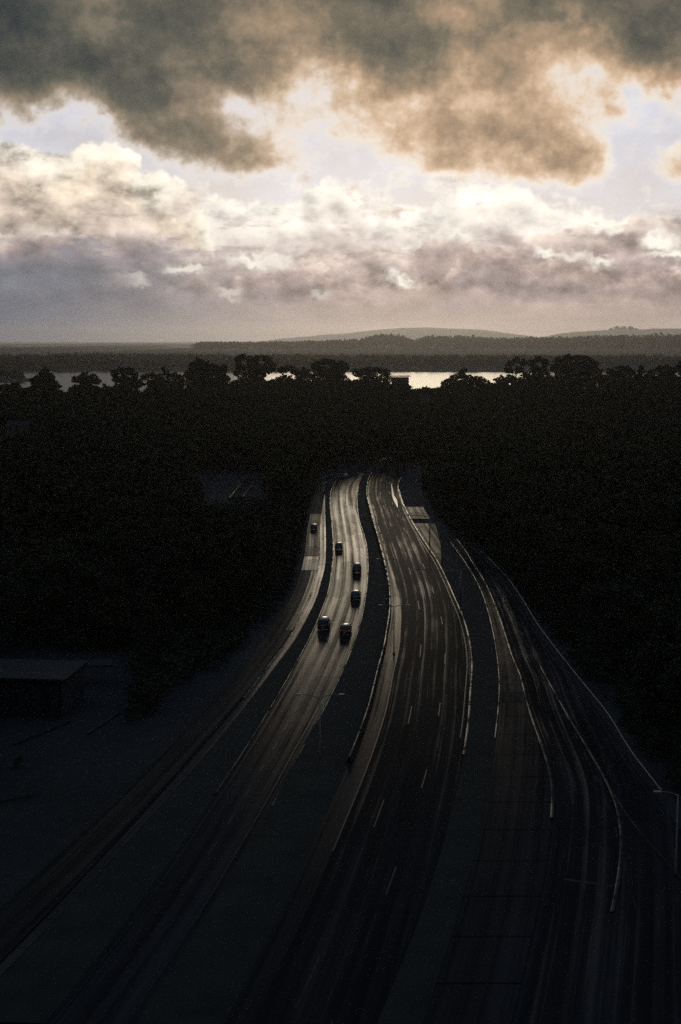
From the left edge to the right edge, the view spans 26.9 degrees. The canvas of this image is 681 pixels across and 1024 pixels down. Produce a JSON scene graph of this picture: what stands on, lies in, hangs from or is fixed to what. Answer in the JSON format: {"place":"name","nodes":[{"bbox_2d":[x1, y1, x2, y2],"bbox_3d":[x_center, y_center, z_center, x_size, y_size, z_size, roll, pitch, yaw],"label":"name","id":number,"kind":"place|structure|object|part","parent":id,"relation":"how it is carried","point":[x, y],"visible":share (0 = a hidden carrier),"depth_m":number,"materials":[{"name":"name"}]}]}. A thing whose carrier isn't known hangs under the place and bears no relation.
{"place":"outdoors","nodes":[
{"label":"outdoors","id":0,"kind":"place"},
{"bbox_2d":[0,711,120,801],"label":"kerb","id":1,"kind":"structure","parent":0,"point":[90,731],"depth_m":182.49,"materials":[{"name":"paint"}]},
{"bbox_2d":[0,482,322,960],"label":"road","id":2,"kind":"structure","parent":0,"point":[31,904],"depth_m":160.58,"materials":[{"name":"grey asphalt"}]},
{"bbox_2d":[310,524,316,529],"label":"hatchback","id":3,"kind":"object","parent":2,"relation":"on","point":[313,526],"visible":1,"depth_m":377.64,"materials":[{"name":"black paint"}]},
{"bbox_2d":[0,344,394,347],"bbox_3d":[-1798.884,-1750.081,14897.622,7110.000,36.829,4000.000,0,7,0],"label":"hill","id":4,"kind":"structure","parent":0,"point":[169,345],"depth_m":14064.03,"materials":[{"name":"grey"}]},
{"bbox_2d":[45,457,398,1023],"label":"road","id":5,"kind":"structure","parent":0,"point":[123,978],"depth_m":150.11,"materials":[{"name":"grey asphalt"}]},
{"bbox_2d":[317,616,330,629],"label":"van","id":6,"kind":"object","parent":5,"relation":"on","point":[324,622],"visible":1,"depth_m":246.63,"materials":[{"name":"grey paint"}]},
{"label":"rear window","id":7,"kind":"part","parent":6,"relation":"part of","materials":[{"name":"black glass"}]},
{"bbox_2d":[335,542,342,549],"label":"station wagon","id":8,"kind":"object","parent":5,"relation":"on","point":[338,545],"visible":1,"depth_m":341.11,"materials":[{"name":"grey paint"}]},
{"bbox_2d":[339,623,351,634],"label":"station wagon","id":9,"kind":"object","parent":5,"relation":"on","point":[345,628],"visible":1,"depth_m":242.50,"materials":[{"name":"black paint"}]},
{"bbox_2d":[350,590,361,599],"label":"station wagon","id":10,"kind":"object","parent":5,"relation":"on","point":[355,594],"visible":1,"depth_m":275.36,"materials":[{"name":"blue paint"}]},
{"bbox_2d":[352,562,361,572],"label":"van","id":11,"kind":"object","parent":5,"relation":"on","point":[356,566],"visible":1,"depth_m":307.17,"materials":[{"name":"paint"}]},
{"bbox_2d":[229,455,259,497],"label":"side road","id":12,"kind":"structure","parent":0,"point":[243,488],"depth_m":510.92,"materials":[{"name":"grey asphalt"}]},
{"bbox_2d":[319,476,331,491],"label":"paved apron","id":13,"kind":"object","parent":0,"point":[323,484],"visible":1,"depth_m":497.31,"materials":[{"name":"grey asphalt"}]},
{"bbox_2d":[0,371,679,398],"bbox_3d":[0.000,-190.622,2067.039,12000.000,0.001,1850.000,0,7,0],"label":"lake","id":14,"kind":"structure","parent":0,"point":[420,380],"depth_m":2317.47,"materials":[{"name":"grey liquid"}]},
{"bbox_2d":[0,342,680,1023],"bbox_3d":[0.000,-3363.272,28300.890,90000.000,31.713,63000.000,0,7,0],"label":"ground","id":15,"kind":"structure","parent":0,"point":[74,778],"depth_m":196.36,"materials":[{"name":"green plant"}]},
{"bbox_2d":[0,382,30,399],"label":"bushy tree","id":16,"kind":"object","parent":15,"relation":"on","point":[11,390],"visible":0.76,"depth_m":896.58,"materials":[{"name":"green plant"}]},
{"bbox_2d":[6,421,29,437],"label":"house","id":17,"kind":"structure","parent":15,"relation":"on","point":[14,428],"depth_m":636.28,"materials":[{"name":"brick"}]},
{"bbox_2d":[0,369,39,381],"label":"woodland","id":18,"kind":"object","parent":15,"relation":"on","point":[14,373],"visible":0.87,"depth_m":2068.45,"materials":[{"name":"green plant"}]},
{"bbox_2d":[0,659,88,718],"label":"hall","id":19,"kind":"structure","parent":15,"relation":"on","point":[29,688],"depth_m":190.92,"materials":[{"name":"metal"}]},
{"bbox_2d":[0,687,11,708],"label":"window","id":20,"kind":"structure","parent":19,"relation":"in","point":[5,692],"depth_m":190.84,"materials":[{"name":"black glass"}]},
{"bbox_2d":[16,687,27,709],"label":"window","id":21,"kind":"structure","parent":19,"relation":"in","point":[21,692],"depth_m":190.61,"materials":[{"name":"black glass"}]},
{"bbox_2d":[32,688,43,709],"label":"window","id":22,"kind":"structure","parent":19,"relation":"in","point":[38,693],"depth_m":190.37,"materials":[{"name":"black glass"}]},
{"bbox_2d":[49,688,59,709],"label":"window","id":23,"kind":"structure","parent":19,"relation":"in","point":[54,693],"depth_m":190.14,"materials":[{"name":"black glass"}]},
{"bbox_2d":[28,366,66,399],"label":"cone tree","id":24,"kind":"object","parent":15,"relation":"on","point":[45,384],"visible":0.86,"depth_m":924.88,"materials":[{"name":"green plant"}]},
{"bbox_2d":[67,371,112,394],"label":"umbrella tree","id":25,"kind":"object","parent":15,"relation":"on","point":[86,385],"visible":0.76,"depth_m":934.19,"materials":[{"name":"green plant"}]},
{"bbox_2d":[75,659,111,684],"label":"canopy","id":26,"kind":"object","parent":15,"relation":"on","point":[100,663],"visible":0.58,"depth_m":209.16,"materials":[{"name":"metal"}]},
{"bbox_2d":[110,366,145,390],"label":"ragged tree","id":27,"kind":"object","parent":15,"relation":"on","point":[125,381],"visible":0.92,"depth_m":929.56,"materials":[{"name":"green plant"}]},
{"bbox_2d":[140,365,184,387],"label":"tree","id":28,"kind":"object","parent":15,"relation":"on","point":[158,380],"visible":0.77,"depth_m":925.77,"materials":[{"name":"green plant"}]},
{"bbox_2d":[0,495,325,975],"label":"footpath","id":29,"kind":"structure","parent":15,"relation":"on","point":[35,934],"depth_m":160.65,"materials":[{"name":"grey concrete"}]},
{"bbox_2d":[0,476,339,1022],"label":"verge","id":30,"kind":"structure","parent":15,"relation":"on","point":[41,976],"depth_m":132.55,"materials":[{"name":"green plant"}]},
{"bbox_2d":[183,357,213,385],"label":"dome tree","id":31,"kind":"object","parent":15,"relation":"on","point":[203,374],"visible":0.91,"depth_m":918.02,"materials":[{"name":"green plant"}]},
{"bbox_2d":[206,362,230,387],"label":"twin tree","id":32,"kind":"object","parent":15,"relation":"on","point":[219,374],"visible":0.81,"depth_m":913.54,"materials":[{"name":"green plant"}]},
{"bbox_2d":[231,353,276,385],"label":"broad tree","id":33,"kind":"object","parent":15,"relation":"on","point":[257,370],"visible":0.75,"depth_m":923.15,"materials":[{"name":"green plant"}]},
{"bbox_2d":[136,455,410,1023],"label":"median","id":34,"kind":"object","parent":15,"relation":"on","point":[206,978],"visible":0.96,"depth_m":138.85,"materials":[{"name":"green plant"}]},
{"bbox_2d":[295,694,344,757],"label":"street lamp","id":35,"kind":"object","parent":34,"relation":"on","point":[319,720],"visible":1,"depth_m":170.21,"materials":[{"name":"metal"}]},
{"bbox_2d":[348,455,412,762],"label":"concrete barrier","id":36,"kind":"object","parent":34,"relation":"on","point":[361,731],"visible":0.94,"depth_m":230.93,"materials":[{"name":"grey concrete"}]},
{"bbox_2d":[376,559,396,598],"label":"street lamp","id":37,"kind":"object","parent":34,"relation":"on","point":[386,574],"visible":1,"depth_m":275.75,"materials":[{"name":"metal"}]},
{"bbox_2d":[275,365,313,382],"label":"thin tree","id":38,"kind":"object","parent":15,"relation":"on","point":[304,373],"visible":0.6,"depth_m":934.61,"materials":[{"name":"green plant"}]},
{"bbox_2d":[308,359,349,382],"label":"wide tree","id":39,"kind":"object","parent":15,"relation":"on","point":[325,372],"visible":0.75,"depth_m":921.03,"materials":[{"name":"green plant"}]},
{"bbox_2d":[0,375,680,571],"bbox_3d":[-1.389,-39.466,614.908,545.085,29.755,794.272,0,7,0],"label":"woodland","id":40,"kind":"object","parent":15,"relation":"on","point":[73,463],"visible":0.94,"depth_m":563.44,"materials":[{"name":"green plant"}]},
{"bbox_2d":[0,352,680,370],"bbox_3d":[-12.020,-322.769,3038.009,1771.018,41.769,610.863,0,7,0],"label":"woodland","id":41,"kind":"object","parent":15,"relation":"on","point":[85,360],"visible":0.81,"depth_m":2800.87,"materials":[{"name":"green plant"}]},
{"bbox_2d":[11,457,680,795],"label":"scrub","id":42,"kind":"object","parent":15,"relation":"on","point":[594,662],"visible":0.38,"depth_m":237.00,"materials":[{"name":"green plant"}]},
{"bbox_2d":[352,366,392,385],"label":"round tree","id":43,"kind":"object","parent":15,"relation":"on","point":[368,375],"visible":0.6,"depth_m":916.41,"materials":[{"name":"green plant"}]},
{"bbox_2d":[391,376,410,386],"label":"flat roofed pavilion","id":44,"kind":"structure","parent":15,"relation":"on","point":[403,379],"depth_m":947.23,"materials":[{"name":"black glass"}]},
{"bbox_2d":[406,507,428,518],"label":"paved apron","id":45,"kind":"object","parent":15,"relation":"on","point":[416,511],"visible":0.91,"depth_m":416.16,"materials":[{"name":"concrete"}]},
{"bbox_2d":[406,515,429,545],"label":"mast arm","id":46,"kind":"object","parent":15,"relation":"on","point":[429,524],"visible":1,"depth_m":347.34},
{"bbox_2d":[419,395,429,402],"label":"house","id":47,"kind":"structure","parent":15,"relation":"on","point":[424,398],"depth_m":795.79,"materials":[{"name":"brick"}]},
{"bbox_2d":[414,523,440,562],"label":"paved apron","id":48,"kind":"object","parent":15,"relation":"on","point":[435,545],"visible":0.98,"depth_m":365.16,"materials":[{"name":"concrete"}]},
{"bbox_2d":[409,569,460,608],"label":"mast arm","id":49,"kind":"object","parent":15,"relation":"on","point":[444,570],"visible":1,"depth_m":264.99},
{"bbox_2d":[190,332,680,348],"bbox_3d":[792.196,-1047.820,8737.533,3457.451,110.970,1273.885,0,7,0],"label":"woodland","id":50,"kind":"object","parent":15,"relation":"on","point":[622,341],"visible":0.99,"depth_m":8306.25,"materials":[{"name":"green plant"}]},
{"bbox_2d":[377,563,497,1023],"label":"verge","id":51,"kind":"structure","parent":15,"relation":"on","point":[411,993],"depth_m":144.90,"materials":[{"name":"green plant"}]},
{"bbox_2d":[440,367,491,388],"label":"knob tree","id":52,"kind":"object","parent":15,"relation":"on","point":[464,381],"visible":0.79,"depth_m":913.52,"materials":[{"name":"green plant"}]},
{"bbox_2d":[493,356,530,383],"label":"tree","id":53,"kind":"object","parent":15,"relation":"on","point":[509,378],"visible":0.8,"depth_m":923.73,"materials":[{"name":"green plant"}]},
{"bbox_2d":[527,356,552,379],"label":"slim tree","id":54,"kind":"object","parent":15,"relation":"on","point":[535,369],"visible":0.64,"depth_m":928.22,"materials":[{"name":"green plant"}]},
{"bbox_2d":[480,551,662,795],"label":"guard rail","id":55,"kind":"object","parent":15,"relation":"on","point":[644,768],"visible":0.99,"depth_m":201.09,"materials":[{"name":"metal"}]},
{"bbox_2d":[550,354,603,383],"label":"tree","id":56,"kind":"object","parent":15,"relation":"on","point":[582,368],"visible":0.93,"depth_m":918.92,"materials":[{"name":"green plant"}]},
{"bbox_2d":[593,364,636,383],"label":"tree","id":57,"kind":"object","parent":15,"relation":"on","point":[627,372],"visible":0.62,"depth_m":915.80,"materials":[{"name":"green plant"}]},
{"bbox_2d":[632,365,657,382],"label":"tree","id":58,"kind":"object","parent":15,"relation":"on","point":[649,375],"visible":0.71,"depth_m":913.97,"materials":[{"name":"green plant"}]},
{"bbox_2d":[654,364,678,379],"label":"shoulder tree","id":59,"kind":"object","parent":15,"relation":"on","point":[670,372],"visible":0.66,"depth_m":913.54,"materials":[{"name":"green plant"}]},
{"bbox_2d":[675,361,680,379],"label":"edge tree","id":60,"kind":"object","parent":15,"relation":"on","point":[678,366],"visible":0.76,"depth_m":903.92,"materials":[{"name":"green plant"}]},
{"bbox_2d":[0,0,680,341],"label":"sky","id":61,"kind":"structure","parent":0,"point":[171,170],"materials":[{"name":"grey"}]},
{"bbox_2d":[224,457,473,1023],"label":"road","id":62,"kind":"structure","parent":0,"point":[335,946],"depth_m":148.18,"materials":[{"name":"grey asphalt"}]},
{"bbox_2d":[378,605,409,653],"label":"street lamp","id":63,"kind":"object","parent":62,"relation":"on","point":[393,631],"visible":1,"depth_m":227.93,"materials":[{"name":"metal"}]},
{"bbox_2d":[223,327,540,342],"bbox_3d":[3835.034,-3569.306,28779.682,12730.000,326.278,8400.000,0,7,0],"label":"hill","id":64,"kind":"structure","parent":0,"point":[414,333],"depth_m":26932.62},
{"bbox_2d":[423,537,553,1023],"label":"road","id":65,"kind":"structure","parent":0,"point":[480,976],"depth_m":135.10,"materials":[{"name":"grey asphalt"}]},
{"bbox_2d":[453,532,680,1023],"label":"road","id":66,"kind":"structure","parent":0,"point":[607,949],"depth_m":133.36,"materials":[{"name":"grey asphalt"}]},
{"bbox_2d":[653,791,678,877],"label":"street lamp","id":67,"kind":"object","parent":66,"relation":"on","point":[675,875],"visible":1,"depth_m":132.85,"materials":[{"name":"metal"}]},
{"bbox_2d":[547,328,680,337],"bbox_3d":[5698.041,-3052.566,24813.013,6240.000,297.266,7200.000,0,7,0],"label":"hill","id":68,"kind":"structure","parent":0,"point":[664,331],"depth_m":23552.95,"materials":[{"name":"grey"}]},
{"bbox_2d":[608,326,636,329],"bbox_3d":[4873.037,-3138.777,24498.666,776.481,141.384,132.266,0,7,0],"label":"woodland","id":69,"kind":"object","parent":68,"relation":"on","point":[622,327],"visible":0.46,"depth_m":24478.33,"materials":[{"name":"grey plant"}]}
]}

